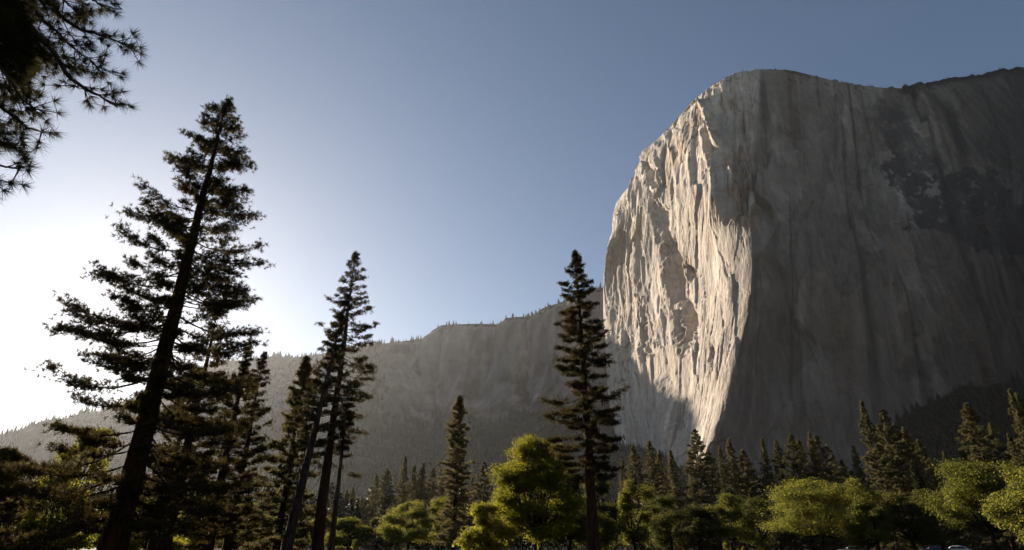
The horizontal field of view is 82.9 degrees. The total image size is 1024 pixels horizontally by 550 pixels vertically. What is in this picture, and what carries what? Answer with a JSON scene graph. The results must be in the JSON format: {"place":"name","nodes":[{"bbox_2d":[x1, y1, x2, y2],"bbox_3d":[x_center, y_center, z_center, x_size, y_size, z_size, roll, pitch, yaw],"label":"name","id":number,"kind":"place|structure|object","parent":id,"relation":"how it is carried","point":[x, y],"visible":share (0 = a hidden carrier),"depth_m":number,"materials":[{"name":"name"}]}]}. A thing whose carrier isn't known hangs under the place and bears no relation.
{"place":"outdoors","nodes":[
{"label":"outdoors","id":0,"kind":"place"},
{"bbox_2d":[0,287,673,549],"bbox_3d":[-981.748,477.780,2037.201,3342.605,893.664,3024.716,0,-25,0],"label":"hills","id":1,"kind":"structure","parent":0,"point":[449,364],"depth_m":2096.06,"materials":[{"name":"grey stone"}]},
{"bbox_2d":[59,283,601,417],"bbox_3d":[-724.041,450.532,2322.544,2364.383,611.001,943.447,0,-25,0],"label":"ridge forest","id":2,"kind":"object","parent":1,"relation":"on","point":[528,316],"visible":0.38,"depth_m":2409.41,"materials":[{"name":"green plant"}]},
{"bbox_2d":[0,313,667,504],"bbox_3d":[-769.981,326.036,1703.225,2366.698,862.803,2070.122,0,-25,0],"label":"hillside forest","id":3,"kind":"object","parent":1,"relation":"on","point":[624,449],"visible":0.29,"depth_m":1733.05,"materials":[{"name":"green plant"}]},
{"bbox_2d":[0,0,1023,433],"label":"sky","id":4,"kind":"structure","parent":0,"point":[465,150],"materials":[{"name":"blue"}]},
{"bbox_2d":[603,67,1023,549],"bbox_3d":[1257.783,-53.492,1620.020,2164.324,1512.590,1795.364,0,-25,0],"label":"granite cliff","id":5,"kind":"structure","parent":0,"point":[796,258],"depth_m":1096.74,"materials":[{"name":"grey stone"}]},
{"bbox_2d":[619,370,1023,549],"bbox_3d":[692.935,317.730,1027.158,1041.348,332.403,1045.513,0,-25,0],"label":"forested hillside","id":6,"kind":"structure","parent":5,"relation":"on","point":[942,438],"depth_m":908.50,"materials":[{"name":"green plant"}]},
{"bbox_2d":[666,67,1023,132],"bbox_3d":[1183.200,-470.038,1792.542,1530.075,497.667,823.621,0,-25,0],"label":"rim scrub","id":7,"kind":"object","parent":5,"relation":"on","point":[866,85],"visible":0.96,"depth_m":1378.49,"materials":[{"name":"green plant"}]},
{"bbox_3d":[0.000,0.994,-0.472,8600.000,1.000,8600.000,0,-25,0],"label":"ground","id":8,"kind":"structure","parent":0,"visible":0},
{"bbox_2d":[0,444,46,549],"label":"pine tree","id":9,"kind":"object","parent":8,"relation":"on","point":[10,514],"visible":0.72,"depth_m":27.22,"materials":[{"name":"green plant"}]},
{"bbox_2d":[0,498,60,549],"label":"oak tree","id":10,"kind":"object","parent":8,"relation":"on","point":[7,546],"visible":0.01,"depth_m":35.99,"materials":[{"name":"green plant"}]},
{"bbox_2d":[1,473,101,549],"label":"maple tree","id":11,"kind":"object","parent":8,"relation":"on","point":[28,523],"visible":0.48,"depth_m":33.33,"materials":[{"name":"green plant"}]},
{"bbox_2d":[0,0,151,254],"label":"pine tree","id":12,"kind":"object","parent":8,"relation":"on","point":[28,51],"visible":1,"depth_m":8.37,"materials":[{"name":"green plant"}]},
{"bbox_2d":[39,426,117,518],"bbox_3d":[-30.206,15.476,39.769,3.744,9.993,4.467,-13,-28,25],"label":"maple tree","id":13,"kind":"object","parent":8,"relation":"on","point":[101,466],"visible":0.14,"depth_m":40.81,"materials":[{"name":"green plant"}]},
{"bbox_2d":[85,509,144,549],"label":"maple tree","id":14,"kind":"object","parent":8,"relation":"on","point":[96,541],"visible":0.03,"depth_m":50.04,"materials":[{"name":"green plant"}]},
{"bbox_2d":[0,94,274,549],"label":"pine tree","id":15,"kind":"object","parent":8,"relation":"on","point":[121,504],"visible":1,"depth_m":29.96,"materials":[{"name":"green plant"}]},
{"bbox_2d":[128,497,188,549],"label":"maple tree","id":16,"kind":"object","parent":8,"relation":"on","point":[136,544],"visible":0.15,"depth_m":47.44,"materials":[{"name":"green plant"}]},
{"bbox_2d":[132,366,226,549],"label":"pine tree","id":17,"kind":"object","parent":8,"relation":"on","point":[150,546],"visible":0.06,"depth_m":39.69,"materials":[{"name":"green plant"}]},
{"bbox_2d":[130,311,248,549],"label":"pine tree","id":18,"kind":"object","parent":8,"relation":"on","point":[160,545],"visible":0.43,"depth_m":37.82,"materials":[{"name":"green plant"}]},
{"bbox_2d":[174,511,223,549],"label":"oak tree","id":19,"kind":"object","parent":8,"relation":"on","point":[191,538],"visible":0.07,"depth_m":58.25,"materials":[{"name":"green plant"}]},
{"bbox_2d":[187,336,272,549],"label":"pine tree","id":20,"kind":"object","parent":8,"relation":"on","point":[243,368],"visible":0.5,"depth_m":45.43,"materials":[{"name":"green plant"}]},
{"bbox_2d":[215,351,273,549],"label":"pine tree","id":21,"kind":"object","parent":8,"relation":"on","point":[228,543],"visible":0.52,"depth_m":48.67,"materials":[{"name":"green plant"}]},
{"bbox_2d":[226,502,282,549],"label":"oak tree","id":22,"kind":"object","parent":8,"relation":"on","point":[251,539],"visible":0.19,"depth_m":71.50,"materials":[{"name":"green plant"}]},
{"bbox_2d":[235,355,326,549],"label":"fir tree","id":23,"kind":"object","parent":8,"relation":"on","point":[286,474],"visible":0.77,"depth_m":54.55,"materials":[{"name":"green plant"}]},
{"bbox_2d":[258,524,311,549],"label":"oak tree","id":24,"kind":"object","parent":8,"relation":"on","point":[309,540],"visible":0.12,"depth_m":89.47,"materials":[{"name":"green plant"}]},
{"bbox_2d":[280,293,351,549],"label":"pine tree","id":25,"kind":"object","parent":8,"relation":"on","point":[334,351],"visible":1,"depth_m":50.32,"materials":[{"name":"green plant"}]},
{"bbox_2d":[307,516,341,547],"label":"oak tree","id":26,"kind":"object","parent":8,"relation":"on","point":[327,524],"visible":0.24,"depth_m":97.28,"materials":[{"name":"green plant"}]},
{"bbox_2d":[325,503,333,547],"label":"fir tree","id":27,"kind":"object","parent":8,"relation":"on","point":[327,530],"visible":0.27,"depth_m":203.80,"materials":[{"name":"green plant"}]},
{"bbox_2d":[285,250,380,549],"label":"pine tree","id":28,"kind":"object","parent":8,"relation":"on","point":[318,535],"visible":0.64,"depth_m":54.89,"materials":[{"name":"green plant"}]},
{"bbox_2d":[334,491,350,549],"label":"fir tree","id":29,"kind":"object","parent":8,"relation":"on","point":[345,505],"visible":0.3,"depth_m":201.45,"materials":[{"name":"green plant"}]},
{"bbox_2d":[327,381,371,549],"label":"pine tree","id":30,"kind":"object","parent":8,"relation":"on","point":[348,405],"visible":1,"depth_m":45.10,"materials":[{"name":"green plant"}]},
{"bbox_2d":[341,487,360,549],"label":"fir tree","id":31,"kind":"object","parent":8,"relation":"on","point":[351,495],"visible":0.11,"depth_m":212.87,"materials":[{"name":"green plant"}]},
{"bbox_2d":[335,516,368,549],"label":"oak tree","id":32,"kind":"object","parent":8,"relation":"on","point":[346,526],"visible":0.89,"depth_m":98.78,"materials":[{"name":"green plant"}]},
{"bbox_2d":[352,496,365,549],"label":"fir tree","id":33,"kind":"object","parent":8,"relation":"on","point":[362,506],"visible":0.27,"depth_m":198.19,"materials":[{"name":"green plant"}]},
{"bbox_2d":[363,474,382,548],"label":"fir tree","id":34,"kind":"object","parent":8,"relation":"on","point":[373,504],"visible":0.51,"depth_m":195.56,"materials":[{"name":"green plant"}]},
{"bbox_2d":[353,516,395,549],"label":"oak tree","id":35,"kind":"object","parent":8,"relation":"on","point":[365,535],"visible":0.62,"depth_m":97.58,"materials":[{"name":"green plant"}]},
{"bbox_2d":[363,468,400,549],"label":"fir tree","id":36,"kind":"object","parent":8,"relation":"on","point":[384,501],"visible":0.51,"depth_m":186.12,"materials":[{"name":"green plant"}]},
{"bbox_2d":[389,456,410,549],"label":"fir tree","id":37,"kind":"object","parent":8,"relation":"on","point":[404,478],"visible":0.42,"depth_m":189.62,"materials":[{"name":"green plant"}]},
{"bbox_2d":[374,500,440,549],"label":"oak tree","id":38,"kind":"object","parent":8,"relation":"on","point":[419,529],"visible":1,"depth_m":92.77,"materials":[{"name":"green plant"}]},
{"bbox_2d":[403,465,418,547],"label":"fir tree","id":39,"kind":"object","parent":8,"relation":"on","point":[413,481],"visible":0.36,"depth_m":197.47,"materials":[{"name":"green plant"}]},
{"bbox_2d":[402,463,430,549],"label":"fir tree","id":40,"kind":"object","parent":8,"relation":"on","point":[421,481],"visible":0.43,"depth_m":192.59,"materials":[{"name":"green plant"}]},
{"bbox_2d":[422,467,439,549],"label":"fir tree","id":41,"kind":"object","parent":8,"relation":"on","point":[431,484],"visible":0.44,"depth_m":199.03,"materials":[{"name":"green plant"}]},
{"bbox_2d":[432,473,449,549],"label":"fir tree","id":42,"kind":"object","parent":8,"relation":"on","point":[442,490],"visible":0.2,"depth_m":205.13,"materials":[{"name":"green plant"}]},
{"bbox_2d":[423,496,461,549],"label":"oak tree","id":43,"kind":"object","parent":8,"relation":"on","point":[440,503],"visible":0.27,"depth_m":102.47,"materials":[{"name":"green plant"}]},
{"bbox_2d":[432,394,475,549],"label":"fir tree","id":44,"kind":"object","parent":8,"relation":"on","point":[457,452],"visible":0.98,"depth_m":82.76,"materials":[{"name":"green plant"}]},
{"bbox_2d":[456,511,475,547],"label":"oak tree","id":45,"kind":"object","parent":8,"relation":"on","point":[459,529],"visible":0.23,"depth_m":98.09,"materials":[{"name":"green plant"}]},
{"bbox_2d":[467,477,477,548],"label":"fir tree","id":46,"kind":"object","parent":8,"relation":"on","point":[473,500],"visible":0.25,"depth_m":210.36,"materials":[{"name":"green plant"}]},
{"bbox_2d":[469,461,494,547],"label":"fir tree","id":47,"kind":"object","parent":8,"relation":"on","point":[485,494],"visible":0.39,"depth_m":187.89,"materials":[{"name":"green plant"}]},
{"bbox_2d":[452,500,523,549],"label":"maple tree","id":48,"kind":"object","parent":8,"relation":"on","point":[484,531],"visible":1,"depth_m":55.57,"materials":[{"name":"green plant"}]},
{"bbox_2d":[489,484,516,549],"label":"fir tree","id":49,"kind":"object","parent":8,"relation":"on","point":[510,543],"visible":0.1,"depth_m":191.34,"materials":[{"name":"green plant"}]},
{"bbox_2d":[1,461,1023,549],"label":"valley forest","id":50,"kind":"object","parent":8,"relation":"on","point":[520,542],"visible":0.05,"depth_m":206.56,"materials":[{"name":"green plant"}]},
{"bbox_2d":[485,432,585,549],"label":"maple tree","id":51,"kind":"object","parent":8,"relation":"on","point":[531,512],"visible":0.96,"depth_m":59.87,"materials":[{"name":"green plant"}]},
{"bbox_2d":[537,542,543,549],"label":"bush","id":52,"kind":"object","parent":8,"relation":"on","point":[539,547],"visible":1,"depth_m":43.21,"materials":[{"name":"green plant"}]},
{"bbox_2d":[542,453,586,549],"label":"maple tree","id":53,"kind":"object","parent":8,"relation":"on","point":[579,536],"visible":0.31,"depth_m":64.66,"materials":[{"name":"green plant"}]},
{"bbox_2d":[538,250,629,549],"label":"pine tree","id":54,"kind":"object","parent":8,"relation":"on","point":[586,425],"visible":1,"depth_m":55.79,"materials":[{"name":"green plant"}]},
{"bbox_2d":[580,472,627,549],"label":"maple tree","id":55,"kind":"object","parent":8,"relation":"on","point":[611,529],"visible":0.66,"depth_m":71.11,"materials":[{"name":"green plant"}]},
{"bbox_2d":[617,460,642,549],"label":"fir tree","id":56,"kind":"object","parent":8,"relation":"on","point":[624,478],"visible":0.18,"depth_m":176.69,"materials":[{"name":"green plant"}]},
{"bbox_2d":[615,478,656,549],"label":"oak tree","id":57,"kind":"object","parent":8,"relation":"on","point":[638,533],"visible":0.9,"depth_m":74.27,"materials":[{"name":"green plant"}]},
{"bbox_2d":[621,445,665,549],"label":"fir tree","id":58,"kind":"object","parent":8,"relation":"on","point":[634,460],"visible":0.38,"depth_m":170.58,"materials":[{"name":"green plant"}]},
{"bbox_2d":[642,441,672,549],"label":"fir tree","id":59,"kind":"object","parent":8,"relation":"on","point":[653,472],"visible":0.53,"depth_m":175.21,"materials":[{"name":"green plant"}]},
{"bbox_2d":[638,494,690,549],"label":"oak tree","id":60,"kind":"object","parent":8,"relation":"on","point":[663,521],"visible":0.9,"depth_m":92.57,"materials":[{"name":"green plant"}]},
{"bbox_2d":[655,450,679,549],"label":"fir tree","id":61,"kind":"object","parent":8,"relation":"on","point":[660,462],"visible":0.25,"depth_m":183.54,"materials":[{"name":"green plant"}]},
{"bbox_2d":[667,450,693,549],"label":"fir tree","id":62,"kind":"object","parent":8,"relation":"on","point":[681,501],"visible":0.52,"depth_m":176.59,"materials":[{"name":"green plant"}]},
{"bbox_2d":[674,503,723,549],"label":"oak tree","id":63,"kind":"object","parent":8,"relation":"on","point":[699,518],"visible":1,"depth_m":86.26,"materials":[{"name":"green plant"}]},
{"bbox_2d":[686,457,713,549],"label":"fir tree","id":64,"kind":"object","parent":8,"relation":"on","point":[691,498],"visible":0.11,"depth_m":160.75,"materials":[{"name":"green plant"}]},
{"bbox_2d":[681,429,728,546],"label":"fir tree","id":65,"kind":"object","parent":8,"relation":"on","point":[698,459],"visible":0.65,"depth_m":153.44,"materials":[{"name":"green plant"}]},
{"bbox_2d":[704,449,735,549],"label":"fir tree","id":66,"kind":"object","parent":8,"relation":"on","point":[712,475],"visible":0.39,"depth_m":170.10,"materials":[{"name":"green plant"}]},
{"bbox_2d":[718,447,741,549],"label":"fir tree","id":67,"kind":"object","parent":8,"relation":"on","point":[723,467],"visible":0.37,"depth_m":174.98,"materials":[{"name":"green plant"}]},
{"bbox_2d":[705,492,761,549],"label":"oak tree","id":68,"kind":"object","parent":8,"relation":"on","point":[742,529],"visible":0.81,"depth_m":88.91,"materials":[{"name":"green plant"}]},
{"bbox_2d":[724,438,758,549],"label":"fir tree","id":69,"kind":"object","parent":8,"relation":"on","point":[736,487],"visible":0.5,"depth_m":166.70,"materials":[{"name":"green plant"}]},
{"bbox_2d":[729,449,783,546],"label":"fir tree","id":70,"kind":"object","parent":8,"relation":"on","point":[749,489],"visible":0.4,"depth_m":169.08,"materials":[{"name":"green plant"}]},
{"bbox_2d":[753,537,766,549],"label":"sapling","id":71,"kind":"object","parent":8,"relation":"on","point":[757,542],"visible":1,"depth_m":60.71,"materials":[{"name":"green plant"}]},
{"bbox_2d":[737,496,787,549],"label":"oak tree","id":72,"kind":"object","parent":8,"relation":"on","point":[753,503],"visible":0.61,"depth_m":104.11,"materials":[{"name":"green plant"}]},
{"bbox_2d":[757,438,789,549],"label":"fir tree","id":73,"kind":"object","parent":8,"relation":"on","point":[766,468],"visible":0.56,"depth_m":164.94,"materials":[{"name":"green plant"}]},
{"bbox_2d":[771,439,819,549],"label":"fir tree","id":74,"kind":"object","parent":8,"relation":"on","point":[777,452],"visible":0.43,"depth_m":164.04,"materials":[{"name":"green plant"}]},
{"bbox_2d":[796,439,820,544],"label":"fir tree","id":75,"kind":"object","parent":8,"relation":"on","point":[801,448],"visible":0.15,"depth_m":166.02,"materials":[{"name":"green plant"}]},
{"bbox_2d":[782,433,835,549],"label":"fir tree","id":76,"kind":"object","parent":8,"relation":"on","point":[795,467],"visible":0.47,"depth_m":158.75,"materials":[{"name":"green plant"}]},
{"bbox_2d":[755,477,878,549],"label":"oak tree","id":77,"kind":"object","parent":8,"relation":"on","point":[802,522],"visible":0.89,"depth_m":91.18,"materials":[{"name":"green plant"}]},
{"bbox_2d":[807,432,846,549],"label":"fir tree","id":78,"kind":"object","parent":8,"relation":"on","point":[815,458],"visible":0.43,"depth_m":156.51,"materials":[{"name":"green plant"}]},
{"bbox_2d":[803,435,861,549],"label":"fir tree","id":79,"kind":"object","parent":8,"relation":"on","point":[830,461],"visible":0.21,"depth_m":159.04,"materials":[{"name":"green plant"}]},
{"bbox_2d":[830,450,850,547],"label":"fir tree","id":80,"kind":"object","parent":8,"relation":"on","point":[834,460],"visible":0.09,"depth_m":168.84,"materials":[{"name":"green plant"}]},
{"bbox_2d":[839,459,873,546],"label":"fir tree","id":81,"kind":"object","parent":8,"relation":"on","point":[844,474],"visible":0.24,"depth_m":167.00,"materials":[{"name":"green plant"}]},
{"bbox_2d":[832,476,885,549],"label":"oak tree","id":82,"kind":"object","parent":8,"relation":"on","point":[874,495],"visible":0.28,"depth_m":95.25,"materials":[{"name":"green plant"}]},
{"bbox_2d":[851,446,887,549],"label":"fir tree","id":83,"kind":"object","parent":8,"relation":"on","point":[857,462],"visible":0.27,"depth_m":148.87,"materials":[{"name":"green plant"}]},
{"bbox_2d":[842,492,900,549],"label":"oak tree","id":84,"kind":"object","parent":8,"relation":"on","point":[861,509],"visible":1,"depth_m":82.47,"materials":[{"name":"green plant"}]},
{"bbox_2d":[858,399,915,549],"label":"fir tree","id":85,"kind":"object","parent":8,"relation":"on","point":[874,468],"visible":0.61,"depth_m":130.47,"materials":[{"name":"green plant"}]},
{"bbox_2d":[874,424,918,549],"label":"fir tree","id":86,"kind":"object","parent":8,"relation":"on","point":[880,442],"visible":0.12,"depth_m":133.79,"materials":[{"name":"green plant"}]},
{"bbox_2d":[870,491,946,549],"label":"oak tree","id":87,"kind":"object","parent":8,"relation":"on","point":[895,503],"visible":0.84,"depth_m":82.21,"materials":[{"name":"green plant"}]},
{"bbox_2d":[873,408,954,548],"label":"fir tree","id":88,"kind":"object","parent":8,"relation":"on","point":[894,455],"visible":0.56,"depth_m":127.62,"materials":[{"name":"green plant"}]},
{"bbox_2d":[901,427,955,546],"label":"fir tree","id":89,"kind":"object","parent":8,"relation":"on","point":[909,441],"visible":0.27,"depth_m":126.72,"materials":[{"name":"green plant"}]},
{"bbox_2d":[908,459,955,548],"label":"fir tree","id":90,"kind":"object","parent":8,"relation":"on","point":[918,483],"visible":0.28,"depth_m":102.11,"materials":[{"name":"green plant"}]},
{"bbox_2d":[901,488,967,549],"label":"oak tree","id":91,"kind":"object","parent":8,"relation":"on","point":[917,493],"visible":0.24,"depth_m":84.91,"materials":[{"name":"green plant"}]},
{"bbox_2d":[913,439,972,547],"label":"fir tree","id":92,"kind":"object","parent":8,"relation":"on","point":[921,451],"visible":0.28,"depth_m":134.19,"materials":[{"name":"green plant"}]},
{"bbox_2d":[927,457,972,547],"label":"fir tree","id":93,"kind":"object","parent":8,"relation":"on","point":[939,481],"visible":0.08,"depth_m":135.60,"materials":[{"name":"green plant"}]},
{"bbox_2d":[942,450,979,549],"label":"fir tree","id":94,"kind":"object","parent":8,"relation":"on","point":[945,456],"visible":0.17,"depth_m":133.17,"materials":[{"name":"green plant"}]},
{"bbox_2d":[916,457,1020,549],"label":"oak tree","id":95,"kind":"object","parent":8,"relation":"on","point":[966,483],"visible":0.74,"depth_m":72.15,"materials":[{"name":"green plant"}]},
{"bbox_2d":[958,443,1018,549],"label":"fir tree","id":96,"kind":"object","parent":8,"relation":"on","point":[981,539],"visible":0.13,"depth_m":113.58,"materials":[{"name":"green plant"}]},
{"bbox_2d":[955,402,1023,549],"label":"fir tree","id":97,"kind":"object","parent":8,"relation":"on","point":[1011,536],"visible":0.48,"depth_m":113.47,"materials":[{"name":"green plant"}]},
{"bbox_2d":[979,464,1023,543],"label":"oak tree","id":98,"kind":"object","parent":8,"relation":"on","point":[1007,508],"visible":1,"depth_m":60.41,"materials":[{"name":"green plant"}]},
{"bbox_2d":[987,422,1023,549],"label":"fir tree","id":99,"kind":"object","parent":8,"relation":"on","point":[996,442],"visible":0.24,"depth_m":115.99,"materials":[{"name":"green plant"}]},
{"bbox_2d":[1006,433,1023,481],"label":"fir tree","id":100,"kind":"object","parent":8,"relation":"on","point":[1012,448],"visible":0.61,"depth_m":100.57,"materials":[{"name":"green plant"}]},
{"bbox_2d":[1007,388,1023,463],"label":"fir tree","id":101,"kind":"object","parent":8,"relation":"on","point":[1013,402],"visible":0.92,"depth_m":104.79,"materials":[{"name":"green plant"}]},
{"bbox_2d":[1013,403,1023,452],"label":"fir tree","id":102,"kind":"object","parent":8,"relation":"on","point":[1020,441],"visible":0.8,"depth_m":103.01,"materials":[{"name":"green plant"}]},
{"bbox_2d":[1014,393,1023,446],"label":"fir tree","id":103,"kind":"object","parent":8,"relation":"on","point":[1019,399],"visible":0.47,"depth_m":106.93,"materials":[{"name":"green plant"}]},
{"label":"road","id":104,"kind":"structure","parent":0,"visible":0},
{"bbox_2d":[838,546,863,549],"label":"parked car","id":105,"kind":"object","parent":104,"relation":"on","point":[851,548],"visible":0.82,"depth_m":97.27,"materials":[{"name":"silver metal"}]},
{"bbox_2d":[918,546,949,549],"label":"parked car","id":106,"kind":"object","parent":104,"relation":"on","point":[934,548],"visible":0.81,"depth_m":91.97,"materials":[{"name":"paint"}]},
{"bbox_2d":[947,546,971,549],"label":"parked car","id":107,"kind":"object","parent":104,"relation":"on","point":[958,548],"visible":0.9,"depth_m":90.33,"materials":[{"name":"white paint"}]}
]}

